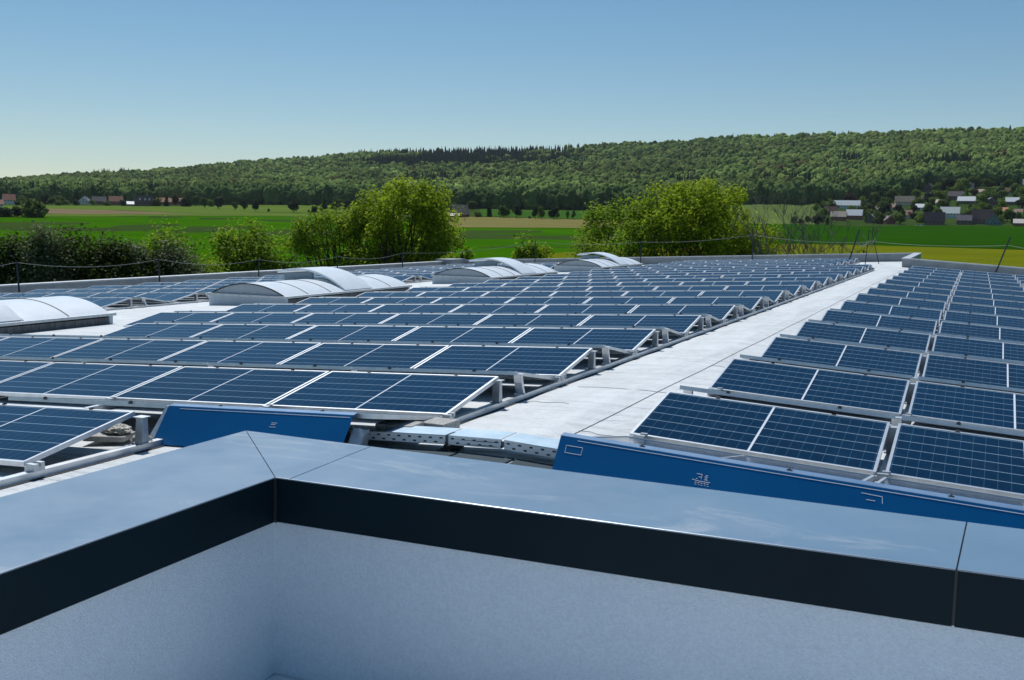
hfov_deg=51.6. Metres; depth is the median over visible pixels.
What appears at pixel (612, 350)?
solar panel
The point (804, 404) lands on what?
solar panel
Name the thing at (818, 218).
tree
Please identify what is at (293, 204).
tree
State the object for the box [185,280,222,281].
solar panel
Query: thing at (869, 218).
house
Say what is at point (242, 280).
solar panel
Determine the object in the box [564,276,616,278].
solar panel
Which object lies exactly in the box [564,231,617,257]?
shrub
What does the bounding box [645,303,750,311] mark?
solar panel
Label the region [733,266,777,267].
solar panel
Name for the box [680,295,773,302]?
solar panel
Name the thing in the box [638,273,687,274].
solar panel
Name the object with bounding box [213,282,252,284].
solar panel
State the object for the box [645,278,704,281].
solar panel
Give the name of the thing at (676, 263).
solar panel
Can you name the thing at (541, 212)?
tree
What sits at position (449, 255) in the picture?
sapling
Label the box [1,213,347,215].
meadow strip
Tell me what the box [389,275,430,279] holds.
solar panel
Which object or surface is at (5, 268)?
hedge bush
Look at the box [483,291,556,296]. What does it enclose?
solar panel
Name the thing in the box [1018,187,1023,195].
tree
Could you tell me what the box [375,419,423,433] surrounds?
concrete block
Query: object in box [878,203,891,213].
tree
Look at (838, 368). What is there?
solar panel
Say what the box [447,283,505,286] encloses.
solar panel
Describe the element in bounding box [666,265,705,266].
solar panel
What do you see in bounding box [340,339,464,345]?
solar panel
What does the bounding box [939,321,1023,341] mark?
solar panel
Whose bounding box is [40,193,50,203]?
tree
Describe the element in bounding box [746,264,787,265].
solar panel
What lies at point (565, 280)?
solar panel
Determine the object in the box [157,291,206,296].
solar panel
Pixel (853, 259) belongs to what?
solar panel
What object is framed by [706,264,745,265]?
solar panel
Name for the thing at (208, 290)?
solar panel
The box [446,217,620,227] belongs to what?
dry field
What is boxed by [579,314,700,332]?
solar panel
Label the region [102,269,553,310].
mounting rail
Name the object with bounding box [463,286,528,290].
solar panel
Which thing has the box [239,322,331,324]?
solar panel
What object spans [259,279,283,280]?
solar panel
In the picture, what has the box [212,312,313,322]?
solar panel
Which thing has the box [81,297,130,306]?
solar panel
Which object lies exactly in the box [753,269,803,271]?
solar panel
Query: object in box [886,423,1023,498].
solar panel
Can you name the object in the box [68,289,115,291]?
solar panel
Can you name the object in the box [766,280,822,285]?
solar panel
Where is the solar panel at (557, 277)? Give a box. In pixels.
[516,276,566,278]
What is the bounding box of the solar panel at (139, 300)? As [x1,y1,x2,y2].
[90,296,166,302]
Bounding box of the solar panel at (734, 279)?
[703,277,764,280]
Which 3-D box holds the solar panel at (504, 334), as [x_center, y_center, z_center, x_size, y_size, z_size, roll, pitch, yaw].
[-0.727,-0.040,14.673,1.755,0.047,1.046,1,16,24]
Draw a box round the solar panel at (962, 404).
[908,381,1023,431]
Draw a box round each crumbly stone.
[103,423,132,434]
[130,435,152,443]
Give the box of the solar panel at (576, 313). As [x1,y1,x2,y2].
[502,312,600,315]
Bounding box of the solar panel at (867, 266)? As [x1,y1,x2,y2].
[823,265,869,269]
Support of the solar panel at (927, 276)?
on the mounting rail at (882, 472)
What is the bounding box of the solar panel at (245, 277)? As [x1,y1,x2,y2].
[227,277,263,278]
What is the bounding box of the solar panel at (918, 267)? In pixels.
[912,266,960,273]
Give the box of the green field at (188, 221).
[0,216,701,268]
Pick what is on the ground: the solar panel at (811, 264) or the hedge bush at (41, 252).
the hedge bush at (41, 252)
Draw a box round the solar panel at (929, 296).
[866,288,948,303]
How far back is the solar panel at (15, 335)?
15.80 m
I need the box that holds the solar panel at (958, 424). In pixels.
[901,415,1023,436]
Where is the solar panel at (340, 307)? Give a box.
[297,304,384,311]
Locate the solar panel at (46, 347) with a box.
[0,336,103,357]
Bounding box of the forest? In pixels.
[0,125,1023,209]
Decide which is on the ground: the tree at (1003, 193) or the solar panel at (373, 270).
the tree at (1003, 193)
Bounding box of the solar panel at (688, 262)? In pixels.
[672,261,705,262]
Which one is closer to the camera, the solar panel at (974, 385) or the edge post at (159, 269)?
the solar panel at (974, 385)
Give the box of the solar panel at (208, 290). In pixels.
[197,288,217,291]
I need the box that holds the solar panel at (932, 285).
[885,279,953,292]
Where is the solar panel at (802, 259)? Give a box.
[785,259,819,259]
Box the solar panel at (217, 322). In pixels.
[154,321,238,323]
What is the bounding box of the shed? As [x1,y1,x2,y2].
[126,201,133,205]
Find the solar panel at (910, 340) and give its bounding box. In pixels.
[795,321,930,351]
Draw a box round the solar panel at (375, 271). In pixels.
[360,271,390,271]
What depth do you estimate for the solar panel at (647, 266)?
47.77 m
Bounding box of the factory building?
[0,253,1023,496]
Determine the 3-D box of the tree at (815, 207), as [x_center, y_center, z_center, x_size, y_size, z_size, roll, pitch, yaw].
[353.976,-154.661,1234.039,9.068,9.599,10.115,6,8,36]
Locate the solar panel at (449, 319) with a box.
[380,313,491,324]
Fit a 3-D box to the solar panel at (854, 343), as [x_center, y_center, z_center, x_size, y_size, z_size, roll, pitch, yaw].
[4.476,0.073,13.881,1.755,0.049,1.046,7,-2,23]
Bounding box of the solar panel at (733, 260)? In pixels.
[717,260,749,260]
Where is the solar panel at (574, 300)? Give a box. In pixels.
[507,297,591,303]
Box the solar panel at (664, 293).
[623,290,703,295]
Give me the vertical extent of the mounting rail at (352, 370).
0.250 m
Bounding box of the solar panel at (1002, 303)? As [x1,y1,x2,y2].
[951,296,1023,308]
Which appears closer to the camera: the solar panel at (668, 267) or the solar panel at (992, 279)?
the solar panel at (992, 279)
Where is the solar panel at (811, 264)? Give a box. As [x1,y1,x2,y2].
[788,263,830,264]
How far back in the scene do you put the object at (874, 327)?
15.70 m
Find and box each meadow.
[3,205,403,213]
[480,209,627,218]
[702,223,1023,248]
[738,203,815,223]
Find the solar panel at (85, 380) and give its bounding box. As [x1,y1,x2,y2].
[0,362,182,398]
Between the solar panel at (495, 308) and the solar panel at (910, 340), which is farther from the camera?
the solar panel at (495, 308)
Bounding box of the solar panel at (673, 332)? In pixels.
[544,325,681,335]
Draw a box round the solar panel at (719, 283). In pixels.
[681,281,747,284]
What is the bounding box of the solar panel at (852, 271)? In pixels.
[804,269,855,274]
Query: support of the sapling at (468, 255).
on the ground
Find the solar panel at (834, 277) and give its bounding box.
[779,274,838,280]
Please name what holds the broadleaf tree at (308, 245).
on the ground
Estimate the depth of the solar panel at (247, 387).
10.01 m
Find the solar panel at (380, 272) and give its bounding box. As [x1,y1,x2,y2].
[363,272,398,273]
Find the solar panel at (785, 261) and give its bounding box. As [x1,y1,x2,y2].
[767,261,805,262]
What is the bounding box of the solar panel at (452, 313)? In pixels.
[411,312,501,314]
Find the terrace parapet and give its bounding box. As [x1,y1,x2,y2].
[0,431,1023,679]
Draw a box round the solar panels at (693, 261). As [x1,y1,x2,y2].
[0,258,1023,309]
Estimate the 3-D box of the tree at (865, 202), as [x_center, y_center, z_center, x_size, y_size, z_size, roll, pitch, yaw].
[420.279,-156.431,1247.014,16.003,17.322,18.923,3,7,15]
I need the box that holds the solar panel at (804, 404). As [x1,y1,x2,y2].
[680,385,899,418]
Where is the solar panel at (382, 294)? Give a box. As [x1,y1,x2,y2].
[356,292,424,296]
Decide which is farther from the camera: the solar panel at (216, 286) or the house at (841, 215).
the house at (841, 215)
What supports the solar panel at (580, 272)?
on the mounting rail
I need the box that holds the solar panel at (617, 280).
[589,278,645,281]
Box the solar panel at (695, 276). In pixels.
[667,275,722,277]
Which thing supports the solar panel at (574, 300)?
on the mounting rail
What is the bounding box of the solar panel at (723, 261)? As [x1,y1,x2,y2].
[706,261,740,261]
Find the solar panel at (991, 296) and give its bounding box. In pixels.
[953,290,1023,301]
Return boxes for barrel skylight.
[0,296,116,333]
[206,267,411,304]
[431,257,558,283]
[553,252,642,271]
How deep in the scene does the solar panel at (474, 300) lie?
23.23 m
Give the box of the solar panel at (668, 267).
[650,267,691,268]
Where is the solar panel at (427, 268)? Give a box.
[411,267,441,268]
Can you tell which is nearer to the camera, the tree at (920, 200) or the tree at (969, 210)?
the tree at (969, 210)
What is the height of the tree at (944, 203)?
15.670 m
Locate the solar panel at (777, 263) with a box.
[757,262,796,263]
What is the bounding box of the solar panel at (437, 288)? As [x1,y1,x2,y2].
[406,287,468,290]
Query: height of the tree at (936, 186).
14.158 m
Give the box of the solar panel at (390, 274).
[378,274,404,275]
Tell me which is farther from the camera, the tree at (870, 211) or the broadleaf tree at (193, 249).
the tree at (870, 211)
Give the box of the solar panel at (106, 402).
[8,396,246,407]
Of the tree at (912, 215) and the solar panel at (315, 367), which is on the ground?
the tree at (912, 215)
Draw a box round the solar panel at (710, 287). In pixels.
[655,285,727,289]
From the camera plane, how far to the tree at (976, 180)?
1450.60 m
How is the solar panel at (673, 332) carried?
on the mounting rail at (352, 370)
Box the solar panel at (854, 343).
[780,334,924,352]
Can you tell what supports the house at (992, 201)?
on the ground
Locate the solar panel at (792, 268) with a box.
[766,267,813,268]
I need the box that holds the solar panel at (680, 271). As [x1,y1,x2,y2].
[657,270,704,272]
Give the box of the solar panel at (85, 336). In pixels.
[32,334,124,338]
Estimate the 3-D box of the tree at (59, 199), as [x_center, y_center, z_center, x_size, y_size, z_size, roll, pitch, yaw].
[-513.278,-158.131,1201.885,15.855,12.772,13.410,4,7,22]
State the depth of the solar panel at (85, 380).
10.73 m
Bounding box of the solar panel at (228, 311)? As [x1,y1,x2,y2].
[174,310,246,312]
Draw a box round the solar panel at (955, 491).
[876,477,1023,505]
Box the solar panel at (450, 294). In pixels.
[419,291,488,296]
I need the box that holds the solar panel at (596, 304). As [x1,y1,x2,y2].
[556,303,644,305]
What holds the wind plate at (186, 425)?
on the factory building
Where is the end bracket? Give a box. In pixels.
[150,405,168,438]
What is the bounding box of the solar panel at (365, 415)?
[220,405,440,419]
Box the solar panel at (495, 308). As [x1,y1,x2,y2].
[451,304,546,312]
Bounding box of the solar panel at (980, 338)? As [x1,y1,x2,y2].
[936,333,1023,344]
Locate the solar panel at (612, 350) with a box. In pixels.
[465,342,629,353]
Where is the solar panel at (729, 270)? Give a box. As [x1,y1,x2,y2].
[705,270,753,271]
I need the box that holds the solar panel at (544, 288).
[523,286,591,290]
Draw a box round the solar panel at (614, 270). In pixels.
[591,269,632,270]
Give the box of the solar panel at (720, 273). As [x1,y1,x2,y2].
[687,272,739,274]
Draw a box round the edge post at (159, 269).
[158,258,159,281]
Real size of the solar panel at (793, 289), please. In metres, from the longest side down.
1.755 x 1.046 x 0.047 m
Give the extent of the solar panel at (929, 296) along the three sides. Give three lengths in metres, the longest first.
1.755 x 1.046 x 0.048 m
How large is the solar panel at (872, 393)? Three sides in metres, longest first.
1.755 x 1.046 x 0.048 m
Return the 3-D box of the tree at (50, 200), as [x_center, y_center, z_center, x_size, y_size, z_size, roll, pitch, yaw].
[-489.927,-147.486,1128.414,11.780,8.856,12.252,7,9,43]
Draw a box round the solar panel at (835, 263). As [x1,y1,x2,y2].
[797,262,837,264]
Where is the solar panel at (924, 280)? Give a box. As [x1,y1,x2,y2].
[892,276,955,288]
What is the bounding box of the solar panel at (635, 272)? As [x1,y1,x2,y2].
[612,271,657,272]
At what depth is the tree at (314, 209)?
1031.68 m
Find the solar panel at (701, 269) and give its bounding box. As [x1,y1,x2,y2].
[676,268,719,269]
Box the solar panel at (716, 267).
[692,266,733,267]
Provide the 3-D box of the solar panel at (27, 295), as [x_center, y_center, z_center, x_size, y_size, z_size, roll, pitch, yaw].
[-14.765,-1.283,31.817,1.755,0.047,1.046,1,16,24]
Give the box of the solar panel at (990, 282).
[959,278,1020,286]
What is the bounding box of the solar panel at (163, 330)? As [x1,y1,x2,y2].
[103,323,222,336]
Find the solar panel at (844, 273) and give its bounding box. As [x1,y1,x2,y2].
[792,271,847,277]
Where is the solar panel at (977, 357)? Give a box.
[929,351,1023,364]
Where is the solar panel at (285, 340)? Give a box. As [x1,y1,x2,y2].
[227,338,339,342]
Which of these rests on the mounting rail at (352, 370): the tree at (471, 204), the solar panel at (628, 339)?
the solar panel at (628, 339)
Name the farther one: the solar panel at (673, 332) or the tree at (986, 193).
the tree at (986, 193)
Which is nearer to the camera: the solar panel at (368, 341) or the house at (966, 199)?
the solar panel at (368, 341)
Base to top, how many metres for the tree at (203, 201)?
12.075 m
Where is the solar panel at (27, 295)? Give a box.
[1,293,53,296]
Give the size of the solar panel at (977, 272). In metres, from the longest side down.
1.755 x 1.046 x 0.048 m
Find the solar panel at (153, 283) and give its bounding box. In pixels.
[139,282,180,284]
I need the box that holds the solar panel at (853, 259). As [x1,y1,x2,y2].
[820,258,855,261]
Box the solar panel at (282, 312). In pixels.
[247,311,325,312]
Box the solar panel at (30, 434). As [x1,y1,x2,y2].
[0,403,134,466]
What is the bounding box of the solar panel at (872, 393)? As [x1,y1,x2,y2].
[708,358,909,415]
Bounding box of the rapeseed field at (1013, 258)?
[537,244,1023,266]
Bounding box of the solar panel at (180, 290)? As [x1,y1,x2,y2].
[152,288,204,291]
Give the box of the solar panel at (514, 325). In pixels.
[433,324,543,327]
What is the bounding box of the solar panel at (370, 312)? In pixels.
[326,311,410,313]
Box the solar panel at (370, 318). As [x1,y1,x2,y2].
[293,312,398,323]
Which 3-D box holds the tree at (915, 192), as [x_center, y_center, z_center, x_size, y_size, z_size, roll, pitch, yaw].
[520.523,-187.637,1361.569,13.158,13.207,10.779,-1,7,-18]
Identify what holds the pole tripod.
on the factory building
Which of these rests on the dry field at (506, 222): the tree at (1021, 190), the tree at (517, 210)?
the tree at (517, 210)
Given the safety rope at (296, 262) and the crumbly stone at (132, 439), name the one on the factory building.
the crumbly stone at (132, 439)
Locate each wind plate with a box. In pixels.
[154,403,369,446]
[552,432,1023,528]
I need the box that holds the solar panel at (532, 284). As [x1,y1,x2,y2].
[503,282,561,285]
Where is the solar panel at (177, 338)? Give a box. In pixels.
[125,336,226,340]
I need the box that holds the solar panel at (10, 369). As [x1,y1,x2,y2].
[0,360,53,381]
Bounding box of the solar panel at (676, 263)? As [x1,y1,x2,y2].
[659,263,693,263]
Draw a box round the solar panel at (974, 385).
[918,376,1023,393]
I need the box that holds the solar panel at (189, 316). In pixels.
[123,312,231,326]
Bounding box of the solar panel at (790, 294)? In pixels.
[708,289,793,296]
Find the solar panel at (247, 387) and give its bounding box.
[116,366,329,406]
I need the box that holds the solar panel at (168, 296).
[136,292,195,300]
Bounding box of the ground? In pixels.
[0,185,1023,249]
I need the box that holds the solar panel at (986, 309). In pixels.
[948,303,1023,316]
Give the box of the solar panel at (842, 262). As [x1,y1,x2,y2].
[806,260,844,264]
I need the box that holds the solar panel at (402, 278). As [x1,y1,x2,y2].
[389,276,412,280]
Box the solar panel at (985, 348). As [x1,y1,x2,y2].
[932,335,1023,360]
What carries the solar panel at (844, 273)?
on the mounting rail at (352, 370)
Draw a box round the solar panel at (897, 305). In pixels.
[846,300,943,315]
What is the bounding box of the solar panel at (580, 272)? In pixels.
[568,271,612,273]
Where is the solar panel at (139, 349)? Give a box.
[55,338,206,360]
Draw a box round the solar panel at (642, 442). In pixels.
[591,436,874,481]
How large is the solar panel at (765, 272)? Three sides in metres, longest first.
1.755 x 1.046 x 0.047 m
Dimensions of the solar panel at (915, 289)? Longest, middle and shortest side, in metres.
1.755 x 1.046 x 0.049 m
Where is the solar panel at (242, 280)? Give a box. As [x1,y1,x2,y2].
[220,279,261,281]
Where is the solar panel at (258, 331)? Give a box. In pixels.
[193,324,316,338]
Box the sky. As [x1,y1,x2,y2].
[0,0,1023,177]
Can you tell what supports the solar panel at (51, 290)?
on the factory building
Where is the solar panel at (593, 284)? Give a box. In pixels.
[559,282,620,285]
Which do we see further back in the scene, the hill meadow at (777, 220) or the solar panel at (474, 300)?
the hill meadow at (777, 220)
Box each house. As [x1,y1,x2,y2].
[2,193,15,203]
[78,196,90,203]
[92,196,106,204]
[108,196,122,204]
[133,195,153,205]
[156,198,180,204]
[449,204,469,216]
[824,206,838,214]
[830,211,846,220]
[834,200,860,208]
[846,209,862,219]
[865,214,873,222]
[882,215,895,223]
[894,196,914,205]
[905,209,912,218]
[915,203,924,210]
[923,183,932,191]
[924,212,945,224]
[940,206,960,217]
[948,191,964,199]
[956,214,971,224]
[957,196,976,203]
[971,209,993,223]
[985,197,997,205]
[985,213,1000,224]
[1005,197,1019,204]
[1013,218,1023,225]
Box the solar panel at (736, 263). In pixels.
[718,263,756,264]
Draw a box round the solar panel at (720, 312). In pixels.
[630,304,735,319]
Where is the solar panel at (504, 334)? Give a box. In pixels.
[395,326,531,342]
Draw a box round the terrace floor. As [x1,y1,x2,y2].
[266,674,299,679]
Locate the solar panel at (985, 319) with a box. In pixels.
[944,311,1023,327]
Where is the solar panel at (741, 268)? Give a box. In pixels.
[720,267,765,269]
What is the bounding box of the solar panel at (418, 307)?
[370,304,462,311]
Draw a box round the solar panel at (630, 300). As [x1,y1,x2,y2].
[584,296,673,303]
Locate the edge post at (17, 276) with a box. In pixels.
[16,261,19,292]
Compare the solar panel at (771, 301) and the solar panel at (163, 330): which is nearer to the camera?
the solar panel at (163, 330)
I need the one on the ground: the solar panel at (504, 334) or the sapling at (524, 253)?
the sapling at (524, 253)
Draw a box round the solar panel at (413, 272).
[396,272,432,273]
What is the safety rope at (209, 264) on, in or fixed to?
attached to the edge post at (159, 269)
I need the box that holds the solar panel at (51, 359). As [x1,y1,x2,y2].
[0,356,106,363]
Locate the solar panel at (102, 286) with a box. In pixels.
[85,285,128,288]
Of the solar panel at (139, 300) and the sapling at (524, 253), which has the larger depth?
the sapling at (524, 253)
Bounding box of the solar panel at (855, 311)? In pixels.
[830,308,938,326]
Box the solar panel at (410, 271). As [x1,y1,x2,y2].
[391,270,425,271]
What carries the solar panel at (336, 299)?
on the mounting rail
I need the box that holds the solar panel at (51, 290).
[25,289,74,292]
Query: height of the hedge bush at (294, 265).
9.967 m
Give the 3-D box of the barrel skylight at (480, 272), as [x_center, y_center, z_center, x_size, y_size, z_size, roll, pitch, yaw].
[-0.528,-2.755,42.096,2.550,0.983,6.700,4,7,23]
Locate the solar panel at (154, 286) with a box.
[126,285,171,287]
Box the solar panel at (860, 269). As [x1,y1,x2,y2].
[814,266,862,271]
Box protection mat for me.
[370,446,552,468]
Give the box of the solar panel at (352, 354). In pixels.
[281,342,448,367]
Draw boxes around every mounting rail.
[0,406,269,489]
[84,342,339,409]
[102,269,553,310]
[261,344,464,407]
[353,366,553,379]
[441,265,874,424]
[633,337,787,438]
[831,258,859,264]
[874,280,958,482]
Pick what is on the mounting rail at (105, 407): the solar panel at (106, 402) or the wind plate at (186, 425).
the solar panel at (106, 402)
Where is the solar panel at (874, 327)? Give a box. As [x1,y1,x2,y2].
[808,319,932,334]
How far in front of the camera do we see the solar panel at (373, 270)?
53.48 m
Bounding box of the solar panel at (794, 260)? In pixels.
[777,260,812,260]
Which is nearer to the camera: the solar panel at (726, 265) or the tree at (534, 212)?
the solar panel at (726, 265)
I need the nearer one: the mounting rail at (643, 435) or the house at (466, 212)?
the mounting rail at (643, 435)
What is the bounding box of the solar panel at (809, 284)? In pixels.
[746,281,815,288]
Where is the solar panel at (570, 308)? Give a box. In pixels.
[537,304,637,312]
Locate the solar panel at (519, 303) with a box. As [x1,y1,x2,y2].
[473,303,555,304]
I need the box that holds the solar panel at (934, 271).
[908,268,959,274]
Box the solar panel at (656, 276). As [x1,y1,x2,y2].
[615,275,668,277]
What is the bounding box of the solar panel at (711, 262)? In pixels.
[694,262,729,263]
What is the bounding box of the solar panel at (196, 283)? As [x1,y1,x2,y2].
[175,282,218,284]
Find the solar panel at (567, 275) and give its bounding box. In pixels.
[544,274,590,275]
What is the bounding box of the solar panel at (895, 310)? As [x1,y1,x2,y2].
[840,301,941,323]
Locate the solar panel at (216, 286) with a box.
[206,285,226,287]
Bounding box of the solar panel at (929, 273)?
[903,270,958,279]
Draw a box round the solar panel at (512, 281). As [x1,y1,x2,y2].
[484,279,538,282]
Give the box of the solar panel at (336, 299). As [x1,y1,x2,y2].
[298,297,373,302]
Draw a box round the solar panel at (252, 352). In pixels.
[160,340,321,363]
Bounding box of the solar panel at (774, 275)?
[721,274,779,277]
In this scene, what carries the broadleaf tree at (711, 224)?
on the ground
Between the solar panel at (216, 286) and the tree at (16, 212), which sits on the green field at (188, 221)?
the tree at (16, 212)
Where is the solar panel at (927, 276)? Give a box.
[898,273,956,282]
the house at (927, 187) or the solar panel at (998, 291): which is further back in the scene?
the house at (927, 187)
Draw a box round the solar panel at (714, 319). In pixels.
[601,312,720,321]
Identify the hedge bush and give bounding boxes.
[0,219,80,283]
[0,222,43,284]
[47,223,118,281]
[76,228,139,279]
[106,241,176,277]
[111,235,157,277]
[150,234,212,275]
[188,253,232,273]
[265,251,314,269]
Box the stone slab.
[83,431,134,441]
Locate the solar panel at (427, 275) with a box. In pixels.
[405,273,435,278]
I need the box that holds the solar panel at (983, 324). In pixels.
[942,320,1023,329]
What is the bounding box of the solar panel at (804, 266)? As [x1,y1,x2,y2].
[778,265,822,266]
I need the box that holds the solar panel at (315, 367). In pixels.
[209,362,366,371]
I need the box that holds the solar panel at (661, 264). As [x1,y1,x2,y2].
[644,264,680,265]
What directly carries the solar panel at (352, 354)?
on the mounting rail at (105, 407)
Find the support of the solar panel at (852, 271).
on the mounting rail at (352, 370)
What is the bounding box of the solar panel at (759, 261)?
[741,260,776,261]
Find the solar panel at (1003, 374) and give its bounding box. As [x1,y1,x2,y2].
[922,354,1023,388]
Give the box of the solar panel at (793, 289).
[725,285,800,294]
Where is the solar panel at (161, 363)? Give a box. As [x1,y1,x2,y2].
[82,358,231,367]
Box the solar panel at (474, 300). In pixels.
[433,297,514,302]
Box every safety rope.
[18,259,157,266]
[159,259,257,264]
[259,256,336,262]
[756,235,863,242]
[871,241,1009,245]
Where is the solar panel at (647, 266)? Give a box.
[628,265,665,266]
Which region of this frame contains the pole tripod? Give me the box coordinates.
[849,229,878,263]
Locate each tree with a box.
[0,206,12,216]
[10,206,22,216]
[17,197,48,217]
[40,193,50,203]
[46,197,57,203]
[53,195,65,204]
[72,199,79,205]
[103,201,111,205]
[135,215,196,265]
[150,198,161,205]
[163,196,168,205]
[172,195,178,204]
[179,196,192,206]
[180,235,204,262]
[192,196,199,205]
[196,217,289,271]
[200,197,207,207]
[208,199,214,206]
[213,196,223,208]
[232,202,237,208]
[239,199,247,208]
[251,200,258,210]
[276,202,374,266]
[288,198,299,211]
[311,200,318,211]
[320,199,327,208]
[331,199,341,210]
[332,174,465,265]
[343,200,349,209]
[414,195,465,258]
[467,201,476,207]
[474,211,481,216]
[487,206,491,216]
[497,205,510,217]
[511,205,521,217]
[532,206,537,216]
[538,206,544,217]
[548,206,559,218]
[570,193,692,257]
[622,176,769,256]
[728,182,823,254]
[729,207,790,254]
[762,153,840,254]
[764,192,899,254]
[811,215,821,223]
[812,203,819,210]
[818,208,829,215]
[818,213,825,221]
[825,200,838,207]
[842,193,857,199]
[862,200,875,209]
[864,203,872,209]
[866,209,874,215]
[870,192,880,201]
[873,211,884,223]
[876,201,886,207]
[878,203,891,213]
[886,189,898,201]
[892,204,903,212]
[893,213,905,222]
[908,212,916,218]
[910,205,919,211]
[911,189,920,196]
[914,211,923,222]
[915,198,924,203]
[923,192,933,202]
[924,203,934,211]
[928,196,939,204]
[932,182,941,189]
[934,191,946,199]
[936,199,950,206]
[940,180,949,189]
[945,177,956,186]
[951,182,965,193]
[956,178,971,188]
[965,206,981,214]
[968,175,981,187]
[970,188,978,194]
[974,202,987,208]
[976,193,988,203]
[979,190,994,197]
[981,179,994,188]
[988,192,1000,199]
[994,207,1003,216]
[997,200,1006,206]
[998,190,1008,198]
[998,215,1005,222]
[1002,179,1012,186]
[1002,209,1012,221]
[1009,183,1019,193]
[1011,186,1023,196]
[1011,211,1015,223]
[1016,211,1021,218]
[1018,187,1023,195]
[1018,199,1023,207]
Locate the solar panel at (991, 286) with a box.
[957,282,1023,290]
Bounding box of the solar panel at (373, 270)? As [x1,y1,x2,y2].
[356,269,386,270]
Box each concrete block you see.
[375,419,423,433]
[415,417,459,427]
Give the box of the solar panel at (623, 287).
[588,286,657,289]
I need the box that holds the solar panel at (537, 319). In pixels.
[476,314,591,325]
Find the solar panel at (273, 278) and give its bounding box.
[261,277,283,278]
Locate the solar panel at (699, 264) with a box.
[681,263,717,264]
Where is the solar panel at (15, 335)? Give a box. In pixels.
[0,333,31,336]
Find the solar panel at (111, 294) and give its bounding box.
[89,292,144,296]
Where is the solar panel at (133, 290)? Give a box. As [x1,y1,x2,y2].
[109,289,157,291]
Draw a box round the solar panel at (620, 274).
[590,273,638,275]
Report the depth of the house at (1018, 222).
985.22 m
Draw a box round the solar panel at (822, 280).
[763,277,827,284]
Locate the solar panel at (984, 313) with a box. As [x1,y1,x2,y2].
[946,310,1023,317]
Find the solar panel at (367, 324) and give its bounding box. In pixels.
[332,323,432,326]
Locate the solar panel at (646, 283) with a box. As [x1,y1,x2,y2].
[618,282,682,285]
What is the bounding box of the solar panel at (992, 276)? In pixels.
[961,273,1015,278]
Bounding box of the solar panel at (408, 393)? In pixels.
[271,371,498,415]
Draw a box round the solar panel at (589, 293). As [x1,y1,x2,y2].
[551,291,627,295]
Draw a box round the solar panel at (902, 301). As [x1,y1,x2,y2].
[854,294,945,313]
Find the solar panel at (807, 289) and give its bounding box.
[732,284,808,290]
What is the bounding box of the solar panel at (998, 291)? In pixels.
[956,286,1023,295]
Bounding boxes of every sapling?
[440,250,460,258]
[457,246,474,259]
[510,230,542,258]
[528,240,554,258]
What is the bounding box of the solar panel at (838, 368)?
[740,354,912,379]
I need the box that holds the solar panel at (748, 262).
[730,261,766,262]
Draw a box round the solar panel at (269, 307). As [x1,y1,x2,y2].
[226,304,310,310]
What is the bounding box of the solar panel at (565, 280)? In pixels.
[536,279,591,281]
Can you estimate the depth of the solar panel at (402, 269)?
52.91 m
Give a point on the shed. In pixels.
(129, 203)
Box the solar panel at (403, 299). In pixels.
[363,297,441,302]
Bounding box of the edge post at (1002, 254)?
[995,237,1010,272]
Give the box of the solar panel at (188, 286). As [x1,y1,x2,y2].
[165,285,211,287]
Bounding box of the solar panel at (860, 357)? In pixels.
[760,336,921,376]
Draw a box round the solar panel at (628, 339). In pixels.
[512,327,655,350]
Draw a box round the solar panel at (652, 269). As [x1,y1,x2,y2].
[632,269,675,270]
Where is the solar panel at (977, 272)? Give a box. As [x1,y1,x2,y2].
[963,270,1012,276]
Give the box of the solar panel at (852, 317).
[821,310,936,333]
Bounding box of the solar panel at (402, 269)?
[385,269,417,270]
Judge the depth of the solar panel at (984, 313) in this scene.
19.68 m
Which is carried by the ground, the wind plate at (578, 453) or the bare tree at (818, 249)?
the bare tree at (818, 249)
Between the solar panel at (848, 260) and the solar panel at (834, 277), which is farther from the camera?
the solar panel at (848, 260)
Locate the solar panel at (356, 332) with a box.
[289,324,418,340]
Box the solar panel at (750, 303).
[668,296,761,309]
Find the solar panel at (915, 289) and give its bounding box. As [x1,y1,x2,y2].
[876,283,951,296]
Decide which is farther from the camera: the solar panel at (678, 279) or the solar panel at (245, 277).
the solar panel at (245, 277)
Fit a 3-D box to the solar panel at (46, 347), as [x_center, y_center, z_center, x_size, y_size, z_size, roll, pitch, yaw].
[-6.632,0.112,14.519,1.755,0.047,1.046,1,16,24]
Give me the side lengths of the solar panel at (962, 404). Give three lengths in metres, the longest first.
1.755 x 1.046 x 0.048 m
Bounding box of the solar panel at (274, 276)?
[263,275,283,276]
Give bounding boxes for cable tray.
[368,426,559,457]
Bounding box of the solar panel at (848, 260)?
[813,259,850,262]
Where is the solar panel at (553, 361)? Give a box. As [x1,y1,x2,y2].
[415,345,592,376]
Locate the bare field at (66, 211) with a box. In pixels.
[48,209,175,213]
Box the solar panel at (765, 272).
[739,272,792,273]
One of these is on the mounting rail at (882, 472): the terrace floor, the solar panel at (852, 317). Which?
the solar panel at (852, 317)
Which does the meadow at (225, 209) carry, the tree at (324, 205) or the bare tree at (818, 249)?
the tree at (324, 205)
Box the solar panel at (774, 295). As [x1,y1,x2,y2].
[701,290,783,300]
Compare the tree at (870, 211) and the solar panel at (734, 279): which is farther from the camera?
the tree at (870, 211)
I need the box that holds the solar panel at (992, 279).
[960,275,1017,282]
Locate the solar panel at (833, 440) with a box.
[630,391,889,474]
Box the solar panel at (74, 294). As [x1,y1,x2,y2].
[44,293,97,296]
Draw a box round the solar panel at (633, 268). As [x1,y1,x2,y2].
[610,267,650,268]

